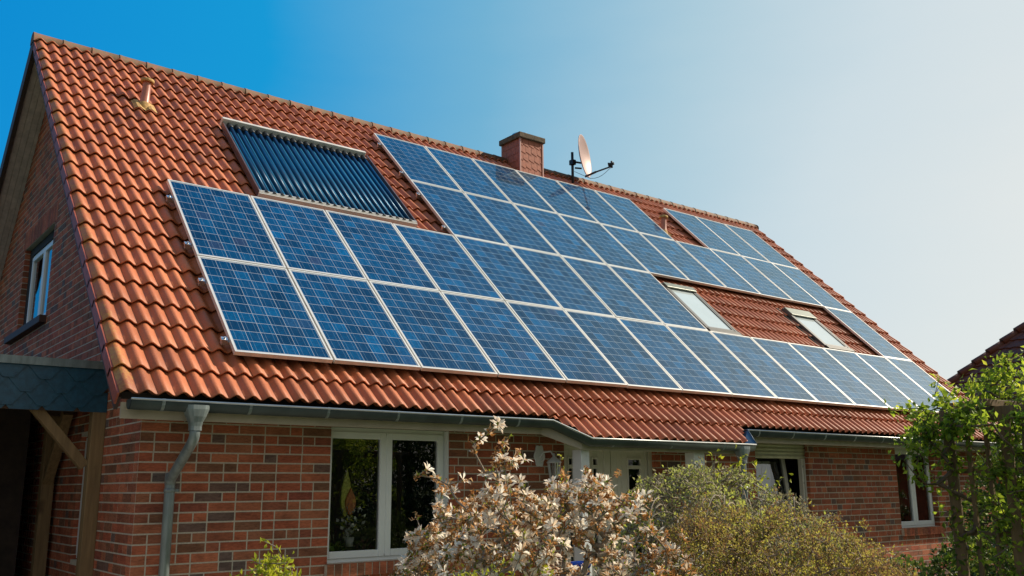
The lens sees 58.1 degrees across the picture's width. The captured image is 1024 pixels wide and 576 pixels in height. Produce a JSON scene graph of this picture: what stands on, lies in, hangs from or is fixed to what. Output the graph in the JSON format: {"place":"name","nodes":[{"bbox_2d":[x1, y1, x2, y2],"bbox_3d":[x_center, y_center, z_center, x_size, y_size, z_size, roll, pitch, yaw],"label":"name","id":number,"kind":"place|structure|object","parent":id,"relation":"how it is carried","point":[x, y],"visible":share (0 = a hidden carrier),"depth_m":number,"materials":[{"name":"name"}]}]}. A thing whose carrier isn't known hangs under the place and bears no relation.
{"place":"outdoors","nodes":[
{"label":"outdoors","id":0,"kind":"place"},
{"bbox_2d":[354,538,374,549],"bbox_3d":[-1.501,2.668,9.383,0.248,0.245,0.210,9,-15,-37],"label":"purple pot plant","id":1,"kind":"object","parent":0,"point":[364,547],"visible":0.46,"depth_m":9.39,"materials":[{"name":"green plant"}]},
{"bbox_2d":[0,0,1023,379],"label":"sky","id":2,"kind":"structure","parent":0,"point":[879,144],"materials":[{"name":"blue"}]},
{"bbox_3d":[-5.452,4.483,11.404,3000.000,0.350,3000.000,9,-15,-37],"label":"ground","id":3,"kind":"structure","parent":0,"visible":0},
{"bbox_2d":[229,538,301,575],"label":"lime shrub","id":4,"kind":"object","parent":3,"relation":"on","point":[268,565],"visible":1,"depth_m":4.18,"materials":[{"name":"green plant"}]},
{"bbox_2d":[453,552,556,575],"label":"lime shrub","id":5,"kind":"object","parent":3,"relation":"on","point":[494,568],"visible":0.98,"depth_m":3.90,"materials":[{"name":"green plant"}]},
{"bbox_2d":[0,32,1020,575],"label":"brick house","id":6,"kind":"structure","parent":3,"relation":"on","point":[220,458],"depth_m":10.69,"materials":[{"name":"brick"}]},
{"bbox_2d":[26,240,52,322],"bbox_3d":[-6.334,-0.046,12.502,0.086,1.100,1.655,9,-15,-37],"label":"window","id":7,"kind":"structure","parent":6,"relation":"in","point":[41,264],"depth_m":12.69,"materials":[{"name":"white plastic"}]},
{"bbox_2d":[76,441,86,557],"bbox_3d":[-4.183,2.088,9.200,0.086,1.200,0.667,9,-15,-37],"label":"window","id":8,"kind":"structure","parent":6,"relation":"in","point":[86,441],"depth_m":9.36,"materials":[{"name":"plastic"}]},
{"bbox_2d":[166,195,173,202],"bbox_3d":[-0.712,-0.509,12.868,8.122,0.082,0.048,9,29,-37],"label":"mounting rail","id":9,"kind":"object","parent":6,"relation":"attached to","point":[169,198],"visible":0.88,"depth_m":10.43,"materials":[{"name":"metal"}]},
{"bbox_2d":[183,241,192,249],"bbox_3d":[-0.258,0.052,12.161,8.122,0.082,0.048,9,29,-37],"label":"mounting rail","id":10,"kind":"object","parent":6,"relation":"attached to","point":[187,244],"visible":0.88,"depth_m":9.72,"materials":[{"name":"metal"}]},
{"bbox_2d":[167,179,285,268],"bbox_3d":[-3.258,-0.729,10.453,0.990,0.042,1.650,9,29,-37],"label":"solar panel","id":11,"kind":"object","parent":10,"relation":"attached to","point":[223,224],"visible":1,"depth_m":10.39,"materials":[{"name":"blue glass"}]},
{"bbox_2d":[250,196,366,279],"bbox_3d":[-2.463,-0.601,11.064,0.990,0.043,1.650,9,29,-37],"label":"solar panel","id":12,"kind":"object","parent":10,"relation":"attached to","point":[306,238],"visible":1,"depth_m":11.00,"materials":[{"name":"blue glass"}]},
{"bbox_2d":[325,210,438,290],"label":"solar panel","id":13,"kind":"object","parent":10,"relation":"attached to","point":[380,251],"visible":1,"depth_m":11.62,"materials":[{"name":"blue glass"}]},
{"bbox_2d":[392,223,503,300],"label":"solar panel","id":14,"kind":"object","parent":10,"relation":"attached to","point":[447,263],"visible":1,"depth_m":12.23,"materials":[{"name":"blue glass"}]},
{"bbox_2d":[454,235,561,308],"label":"solar panel","id":15,"kind":"object","parent":10,"relation":"attached to","point":[507,273],"visible":1,"depth_m":12.84,"materials":[{"name":"blue glass"}]},
{"bbox_2d":[510,246,614,316],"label":"solar panel","id":16,"kind":"object","parent":10,"relation":"attached to","point":[562,282],"visible":1,"depth_m":13.46,"materials":[{"name":"blue glass"}]},
{"bbox_2d":[561,256,663,323],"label":"solar panel","id":17,"kind":"object","parent":10,"relation":"attached to","point":[615,294],"visible":1,"depth_m":14.06,"materials":[{"name":"blue glass"}]},
{"bbox_2d":[608,265,707,330],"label":"solar panel","id":18,"kind":"object","parent":10,"relation":"attached to","point":[660,301],"visible":1,"depth_m":14.69,"materials":[{"name":"blue glass"}]},
{"bbox_2d":[198,278,206,286],"bbox_3d":[2.436,0.820,13.499,14.172,0.082,0.048,9,29,-37],"label":"mounting rail","id":19,"kind":"object","parent":6,"relation":"attached to","point":[201,281],"visible":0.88,"depth_m":9.23,"materials":[{"name":"metal"}]},
{"bbox_2d":[617,318,731,396],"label":"solar panel","id":20,"kind":"object","parent":19,"relation":"attached to","point":[676,359],"visible":1,"depth_m":12.88,"materials":[{"name":"blue glass"}]},
{"bbox_2d":[788,343,887,409],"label":"solar panel","id":21,"kind":"object","parent":19,"relation":"attached to","point":[844,380],"visible":0.89,"depth_m":15.33,"materials":[{"name":"blue glass"}]},
{"bbox_2d":[855,353,941,412],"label":"solar panel","id":22,"kind":"object","parent":19,"relation":"on","point":[899,380],"visible":0.6,"depth_m":16.66,"materials":[{"name":"blue glass"}]},
{"bbox_2d":[220,336,229,345],"bbox_3d":[2.881,1.371,12.806,14.172,0.082,0.048,9,29,-37],"label":"mounting rail","id":23,"kind":"object","parent":6,"relation":"attached to","point":[224,340],"visible":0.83,"depth_m":8.53,"materials":[{"name":"metal"}]},
{"bbox_2d":[196,255,332,362],"bbox_3d":[-2.514,0.199,9.291,0.990,0.042,1.650,9,28,-37],"label":"solar panel","id":24,"kind":"object","parent":23,"relation":"attached to","point":[262,310],"visible":1,"depth_m":9.20,"materials":[{"name":"blue glass"}]},
{"bbox_2d":[287,269,420,369],"bbox_3d":[-1.718,0.324,9.901,0.990,0.044,1.650,9,29,-37],"label":"solar panel","id":25,"kind":"object","parent":23,"relation":"attached to","point":[353,322],"visible":1,"depth_m":9.82,"materials":[{"name":"blue glass"}]},
{"bbox_2d":[368,281,497,376],"bbox_3d":[-0.923,0.451,10.511,0.990,0.042,1.650,9,29,-37],"label":"solar panel","id":26,"kind":"object","parent":23,"relation":"attached to","point":[434,332],"visible":1,"depth_m":10.43,"materials":[{"name":"blue glass"}]},
{"bbox_2d":[441,291,565,382],"bbox_3d":[-0.129,0.579,11.122,0.990,0.042,1.650,9,28,-37],"label":"solar panel","id":27,"kind":"object","parent":23,"relation":"attached to","point":[505,341],"visible":1,"depth_m":11.04,"materials":[{"name":"blue glass"}]},
{"bbox_2d":[505,301,626,387],"bbox_3d":[0.667,0.703,11.731,0.990,0.044,1.650,9,29,-37],"label":"solar panel","id":28,"kind":"object","parent":23,"relation":"on","point":[569,349],"visible":1,"depth_m":11.66,"materials":[{"name":"blue glass"}]},
{"bbox_2d":[564,309,681,392],"bbox_3d":[1.461,0.831,12.342,0.990,0.042,1.650,9,29,-37],"label":"solar panel","id":29,"kind":"object","parent":23,"relation":"attached to","point":[630,359],"visible":1,"depth_m":12.28,"materials":[{"name":"blue glass"}]},
{"bbox_2d":[665,324,776,399],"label":"solar panel","id":30,"kind":"object","parent":23,"relation":"attached to","point":[725,366],"visible":1,"depth_m":13.50,"materials":[{"name":"blue glass"}]},
{"bbox_2d":[709,331,817,403],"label":"solar panel","id":31,"kind":"object","parent":23,"relation":"attached to","point":[770,374],"visible":1,"depth_m":14.11,"materials":[{"name":"blue glass"}]},
{"bbox_2d":[750,337,855,406],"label":"solar panel","id":32,"kind":"object","parent":23,"relation":"attached to","point":[807,376],"visible":1,"depth_m":14.72,"materials":[{"name":"blue glass"}]},
{"bbox_2d":[823,348,921,412],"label":"solar panel","id":33,"kind":"object","parent":23,"relation":"attached to","point":[869,377],"visible":0.67,"depth_m":16.00,"materials":[{"name":"blue glass"}]},
{"bbox_2d":[885,357,958,402],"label":"solar panel","id":34,"kind":"object","parent":23,"relation":"attached to","point":[917,375],"visible":0.51,"depth_m":17.43,"materials":[{"name":"blue glass"}]},
{"bbox_2d":[220,117,417,227],"bbox_3d":[-2.718,-1.623,12.965,2.342,0.150,2.105,9,29,-37],"label":"tube collector","id":35,"kind":"object","parent":6,"relation":"on","point":[282,166],"visible":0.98,"depth_m":12.89,"materials":[{"name":"blue glass"}]},
{"bbox_2d":[329,540,346,551],"bbox_3d":[-1.741,2.618,9.167,0.343,0.237,0.174,-2,-12,7],"label":"leafy pot plant","id":36,"kind":"object","parent":6,"relation":"on","point":[335,547],"visible":0.26,"depth_m":9.18,"materials":[{"name":"green plant"}]},
{"bbox_2d":[341,468,355,550],"bbox_3d":[-1.672,2.280,9.346,0.149,0.890,0.100,9,-15,-37],"label":"leaf ornament","id":37,"kind":"object","parent":6,"relation":"on","point":[347,495],"visible":0.87,"depth_m":9.35,"materials":[{"name":"glass"}]},
{"bbox_2d":[336,503,365,546],"bbox_3d":[-1.608,2.390,9.331,0.301,0.429,0.442,0,-12,-3],"label":"orchid","id":38,"kind":"object","parent":6,"relation":"on","point":[348,541],"visible":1,"depth_m":9.22,"materials":[{"name":"green plant"}]},
{"bbox_2d":[327,427,448,562],"bbox_3d":[-1.287,2.112,9.466,1.500,1.315,0.148,9,-15,-37],"label":"window","id":39,"kind":"structure","parent":6,"relation":"in","point":[382,551],"depth_m":9.45,"materials":[{"name":"white plastic"}]},
{"bbox_2d":[441,225,447,231],"bbox_3d":[2.969,-0.238,16.372,10.127,0.082,0.048,9,29,-37],"label":"mounting rail","id":40,"kind":"object","parent":6,"relation":"attached to","point":[443,228],"visible":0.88,"depth_m":13.32,"materials":[{"name":"metal"}]},
{"bbox_2d":[464,192,558,254],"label":"solar panel","id":41,"kind":"object","parent":40,"relation":"attached to","point":[511,224],"visible":1,"depth_m":14.62,"materials":[{"name":"blue glass"}]},
{"bbox_2d":[513,203,605,263],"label":"solar panel","id":42,"kind":"object","parent":40,"relation":"attached to","point":[559,234],"visible":1,"depth_m":15.24,"materials":[{"name":"blue glass"}]},
{"bbox_2d":[676,241,760,295],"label":"solar panel","id":43,"kind":"object","parent":40,"relation":"attached to","point":[720,269],"visible":1,"depth_m":17.66,"materials":[{"name":"blue glass"}]},
{"bbox_2d":[710,249,792,301],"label":"solar panel","id":44,"kind":"object","parent":40,"relation":"attached to","point":[754,277],"visible":0.99,"depth_m":18.27,"materials":[{"name":"blue glass"}]},
{"bbox_2d":[742,256,822,307],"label":"solar panel","id":45,"kind":"object","parent":40,"relation":"attached to","point":[784,283],"visible":1,"depth_m":18.88,"materials":[{"name":"blue glass"}]},
{"bbox_2d":[772,263,850,311],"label":"solar panel","id":46,"kind":"object","parent":40,"relation":"attached to","point":[812,288],"visible":0.99,"depth_m":19.53,"materials":[{"name":"blue glass"}]},
{"bbox_2d":[533,445,561,478],"bbox_3d":[0.419,2.001,10.604,0.319,0.381,0.159,-5,-13,21],"label":"wall lantern","id":47,"kind":"object","parent":6,"relation":"attached to","point":[539,455],"depth_m":10.61,"materials":[{"name":"white metal"}]},
{"bbox_2d":[558,454,563,571],"bbox_3d":[0.263,1.827,4.727,0.088,1.930,0.212,0,-12,-1],"label":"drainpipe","id":48,"kind":"object","parent":6,"relation":"attached to","point":[563,509],"visible":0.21,"depth_m":4.84,"materials":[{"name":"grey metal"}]},
{"bbox_2d":[569,134,613,183],"bbox_3d":[1.594,-2.567,18.780,0.709,1.259,0.740,9,-15,-37],"label":"satellite dish","id":49,"kind":"object","parent":6,"relation":"on","point":[585,159],"visible":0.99,"depth_m":18.87,"materials":[{"name":"white metal"}]},
{"bbox_2d":[564,443,653,575],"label":"front door","id":50,"kind":"structure","parent":6,"relation":"in","point":[606,462],"depth_m":11.45,"materials":[{"name":"paint"}]},
{"bbox_2d":[662,208,740,255],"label":"solar panel","id":51,"kind":"object","parent":6,"relation":"attached to","point":[705,236],"visible":0.97,"depth_m":19.44,"materials":[{"name":"blue glass"}]},
{"bbox_2d":[661,282,741,335],"bbox_3d":[3.164,0.425,15.316,0.990,0.143,1.650,9,29,-37],"label":"roof window","id":52,"kind":"structure","parent":6,"relation":"in","point":[687,296],"depth_m":15.37,"materials":[{"name":"white glass"}]},
{"bbox_2d":[695,216,768,261],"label":"solar panel","id":53,"kind":"object","parent":6,"relation":"attached to","point":[732,240],"visible":0.94,"depth_m":20.09,"materials":[{"name":"blue glass"}]},
{"bbox_2d":[724,224,797,268],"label":"solar panel","id":54,"kind":"object","parent":6,"relation":"attached to","point":[763,248],"visible":0.99,"depth_m":20.69,"materials":[{"name":"blue glass"}]},
{"bbox_2d":[755,461,772,564],"bbox_3d":[3.531,3.426,13.478,0.940,1.770,0.036,9,-15,-37],"label":"curtain","id":55,"kind":"object","parent":6,"relation":"hanging from","point":[764,466],"visible":0.17,"depth_m":13.81,"materials":[{"name":"fabric"}]},
{"bbox_2d":[769,461,786,565],"bbox_3d":[3.978,3.508,13.871,0.420,1.770,0.060,9,-15,-37],"label":"curtain","id":56,"kind":"object","parent":6,"relation":"hanging from","point":[775,472],"visible":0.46,"depth_m":14.04,"materials":[{"name":"grey fabric"}]},
{"bbox_2d":[755,443,809,572],"bbox_3d":[3.799,3.318,13.458,1.330,2.070,0.348,9,-15,-37],"label":"window","id":57,"kind":"structure","parent":6,"relation":"in","point":[781,452],"depth_m":13.76,"materials":[{"name":"paint"}]},
{"bbox_2d":[776,307,854,352],"bbox_3d":[5.767,0.859,17.272,1.040,0.143,1.530,9,29,-37],"label":"roof window","id":58,"kind":"structure","parent":6,"relation":"in","point":[808,322],"depth_m":17.29,"materials":[{"name":"white glass"}]},
{"bbox_2d":[823,307,910,360],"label":"solar panel","id":59,"kind":"object","parent":6,"relation":"attached to","point":[869,336],"visible":1,"depth_m":18.33,"materials":[{"name":"blue glass"}]},
{"bbox_2d":[894,448,934,527],"bbox_3d":[6.790,3.400,15.707,1.275,1.310,0.086,9,-15,-37],"label":"window","id":60,"kind":"structure","parent":6,"relation":"in","point":[914,522],"depth_m":15.70,"materials":[{"name":"white plastic"}]},
{"bbox_2d":[389,415,702,575],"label":"magnolia","id":61,"kind":"object","parent":3,"relation":"on","point":[440,550],"visible":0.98,"depth_m":4.42,"materials":[{"name":"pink plant"}]},
{"bbox_2d":[570,561,590,575],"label":"blue planter","id":62,"kind":"object","parent":3,"relation":"on","point":[573,563],"visible":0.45,"depth_m":5.37,"materials":[{"name":"plastic"}]},
{"bbox_2d":[595,456,861,575],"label":"arching shrub","id":63,"kind":"object","parent":3,"relation":"on","point":[685,481],"visible":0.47,"depth_m":5.67,"materials":[{"name":"green plant"}]},
{"bbox_2d":[691,443,793,504],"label":"leafy shoots","id":64,"kind":"object","parent":3,"relation":"on","point":[739,464],"visible":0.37,"depth_m":6.57,"materials":[{"name":"green plant"}]},
{"bbox_2d":[647,487,926,575],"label":"bronze shrub","id":65,"kind":"object","parent":3,"relation":"on","point":[857,560],"visible":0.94,"depth_m":4.83,"materials":[{"name":"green plant"}]},
{"bbox_2d":[865,516,1013,575],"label":"green undershrub","id":66,"kind":"object","parent":3,"relation":"on","point":[938,562],"visible":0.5,"depth_m":7.30,"materials":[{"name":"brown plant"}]},
{"bbox_2d":[939,399,1023,575],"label":"pergola","id":67,"kind":"object","parent":3,"relation":"on","point":[1000,407],"visible":0.42,"depth_m":6.74,"materials":[{"name":"brown wood"}]},
{"bbox_2d":[884,346,1023,575],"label":"climbing plant","id":68,"kind":"object","parent":67,"relation":"attached to","point":[960,422],"visible":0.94,"depth_m":6.78,"materials":[{"name":"green plant"}]},
{"bbox_2d":[947,322,1023,558],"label":"neighbour house","id":69,"kind":"structure","parent":3,"relation":"on","point":[1013,340],"depth_m":25.02,"materials":[{"name":"brown tile"}]},
{"bbox_2d":[947,441,1023,575],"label":"garden hedge","id":70,"kind":"object","parent":3,"relation":"on","point":[979,482],"visible":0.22,"depth_m":11.38,"materials":[{"name":"green plant"}]},
{"bbox_3d":[0.622,-1.425,16.325,6.077,0.082,0.048,9,29,-37],"label":"mounting rail","id":71,"kind":"object","parent":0,"visible":0},
{"bbox_2d":[373,133,461,191],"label":"solar panel","id":72,"kind":"object","parent":71,"relation":"attached to","point":[415,162],"visible":1,"depth_m":15.17,"materials":[{"name":"blue glass"}]},
{"bbox_2d":[424,146,510,202],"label":"solar panel","id":73,"kind":"object","parent":71,"relation":"attached to","point":[467,175],"visible":1,"depth_m":15.79,"materials":[{"name":"blue glass"}]},
{"bbox_2d":[472,158,555,212],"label":"solar panel","id":74,"kind":"object","parent":71,"relation":"attached to","point":[513,186],"visible":1,"depth_m":16.41,"materials":[{"name":"blue glass"}]},
{"bbox_2d":[516,170,598,222],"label":"solar panel","id":75,"kind":"object","parent":71,"relation":"on","point":[556,196],"visible":1,"depth_m":17.02,"materials":[{"name":"blue glass"}]},
{"bbox_2d":[556,180,637,231],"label":"solar panel","id":76,"kind":"object","parent":71,"relation":"attached to","point":[596,206],"visible":1,"depth_m":17.63,"materials":[{"name":"blue glass"}]},
{"bbox_2d":[594,190,673,239],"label":"solar panel","id":77,"kind":"object","parent":71,"relation":"attached to","point":[632,214],"visible":1,"depth_m":18.24,"materials":[{"name":"blue glass"}]},
{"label":"driveway","id":78,"kind":"structure","parent":0,"visible":0},
{"bbox_2d":[0,354,107,575],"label":"carport","id":79,"kind":"object","parent":78,"relation":"on","point":[51,396],"visible":0.97,"depth_m":8.81,"materials":[{"name":"wood"}]},
{"label":"mounting rail","id":80,"kind":"object","parent":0,"visible":0},
{"bbox_2d":[410,180,507,244],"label":"solar panel","id":81,"kind":"object","parent":80,"relation":"attached to","point":[455,212],"visible":1,"depth_m":14.01,"materials":[{"name":"blue glass"}]},
{"bbox_2d":[558,214,649,272],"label":"solar panel","id":82,"kind":"object","parent":80,"relation":"on","point":[603,243],"visible":1,"depth_m":15.85,"materials":[{"name":"blue glass"}]},
{"bbox_2d":[601,224,689,281],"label":"solar panel","id":83,"kind":"object","parent":80,"relation":"on","point":[645,253],"visible":1,"depth_m":16.43,"materials":[{"name":"blue glass"}]},
{"bbox_2d":[639,232,726,288],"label":"solar panel","id":84,"kind":"object","parent":80,"relation":"on","point":[682,260],"visible":1,"depth_m":17.05,"materials":[{"name":"blue glass"}]}
]}

